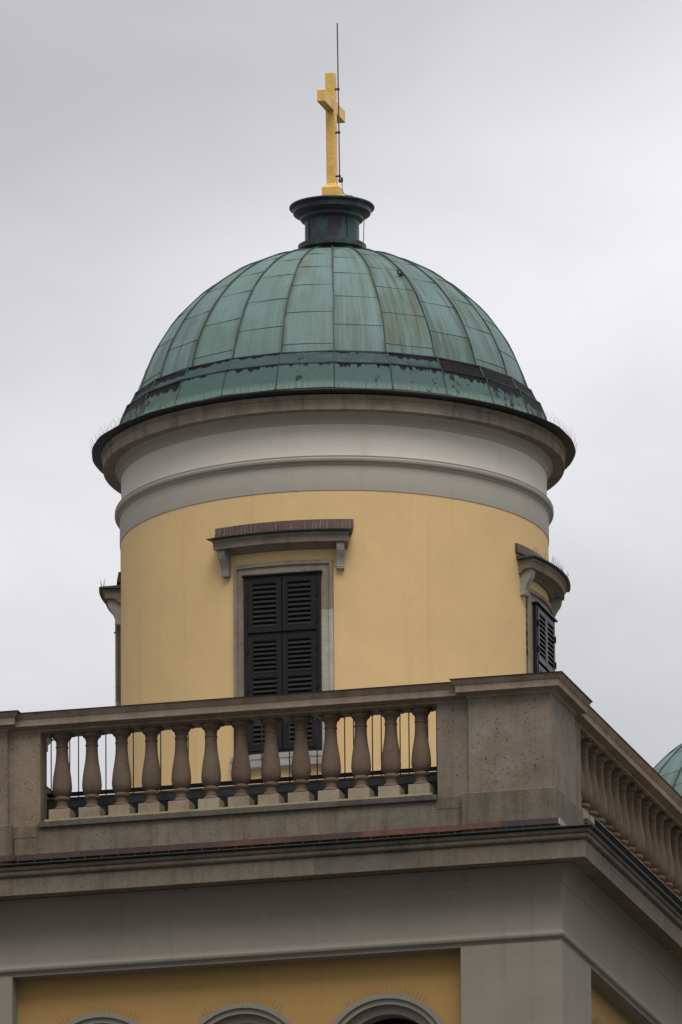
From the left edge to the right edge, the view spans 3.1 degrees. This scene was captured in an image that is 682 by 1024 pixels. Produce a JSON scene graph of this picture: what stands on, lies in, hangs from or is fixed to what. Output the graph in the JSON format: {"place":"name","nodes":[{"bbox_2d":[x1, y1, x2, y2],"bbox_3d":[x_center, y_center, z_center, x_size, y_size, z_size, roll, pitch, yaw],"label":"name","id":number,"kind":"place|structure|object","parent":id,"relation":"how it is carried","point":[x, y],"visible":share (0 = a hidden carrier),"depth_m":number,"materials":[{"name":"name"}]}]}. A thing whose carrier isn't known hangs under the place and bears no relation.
{"place":"outdoors","nodes":[
{"label":"outdoors","id":0,"kind":"place"},
{"bbox_2d":[0,0,681,796],"label":"sky","id":1,"kind":"structure","parent":0,"point":[526,155],"materials":[{"name":"grey"}]},
{"bbox_2d":[654,744,681,795],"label":"church tower","id":2,"kind":"structure","parent":0,"point":[668,767],"depth_m":202.84,"materials":[{"name":"teal metal"}]},
{"bbox_3d":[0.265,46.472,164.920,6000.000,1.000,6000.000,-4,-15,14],"label":"ground","id":3,"kind":"structure","parent":0,"visible":0},
{"bbox_2d":[0,195,681,1023],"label":"church tower","id":4,"kind":"structure","parent":3,"relation":"on","point":[522,865],"depth_m":173.46,"materials":[{"name":"yellow paint"}]},
{"bbox_2d":[58,1004,138,1022],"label":"bird spikes","id":5,"kind":"object","parent":4,"relation":"attached to","point":[100,1011],"visible":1,"depth_m":170.88,"materials":[{"name":"grey metal"}]},
{"bbox_2d":[99,572,120,741],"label":"window","id":6,"kind":"structure","parent":4,"relation":"in","point":[110,595],"depth_m":176.88,"materials":[{"name":"stone"}]},
{"bbox_2d":[200,995,282,1015],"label":"bird spikes","id":7,"kind":"object","parent":4,"relation":"attached to","point":[243,1002],"visible":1,"depth_m":170.40,"materials":[{"name":"grey metal"}]},
{"bbox_2d":[47,772,437,818],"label":"roof walkway","id":8,"kind":"structure","parent":4,"relation":"on","point":[314,787],"depth_m":172.01,"materials":[{"name":"stone"}]},
{"bbox_2d":[47,710,436,798],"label":"safety railing","id":9,"kind":"object","parent":8,"relation":"on","point":[227,783],"visible":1,"depth_m":171.95,"materials":[{"name":"metal"}]},
{"bbox_2d":[209,520,349,536],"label":"bird spikes","id":10,"kind":"object","parent":4,"relation":"on","point":[279,527],"visible":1,"depth_m":174.06,"materials":[{"name":"grey metal"}]},
{"bbox_2d":[206,519,353,770],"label":"window","id":11,"kind":"structure","parent":4,"relation":"in","point":[284,610],"depth_m":173.93,"materials":[{"name":"stone"}]},
{"bbox_2d":[317,72,344,194],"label":"cross","id":12,"kind":"object","parent":4,"relation":"on","point":[327,99],"visible":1,"depth_m":178.69,"materials":[{"name":"gold metal"}]},
{"bbox_2d":[90,382,575,447],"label":"bird spikes","id":13,"kind":"object","parent":4,"relation":"on","point":[333,387],"visible":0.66,"depth_m":175.21,"materials":[{"name":"metal"}]},
{"bbox_2d":[335,23,364,241],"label":"lightning rod","id":14,"kind":"object","parent":4,"relation":"attached to","point":[340,179],"visible":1,"depth_m":178.78,"materials":[{"name":"metal"}]},
{"bbox_2d":[343,985,425,1005],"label":"bird spikes","id":15,"kind":"object","parent":4,"relation":"attached to","point":[391,991],"visible":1,"depth_m":169.89,"materials":[{"name":"grey metal"}]},
{"bbox_2d":[515,543,570,672],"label":"window","id":16,"kind":"structure","parent":4,"relation":"in","point":[541,613],"depth_m":175.81,"materials":[{"name":"stone"}]},
{"bbox_2d":[533,547,568,576],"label":"bird spikes","id":17,"kind":"object","parent":4,"relation":"on","point":[548,559],"visible":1,"depth_m":175.92,"materials":[{"name":"grey metal"}]}
]}

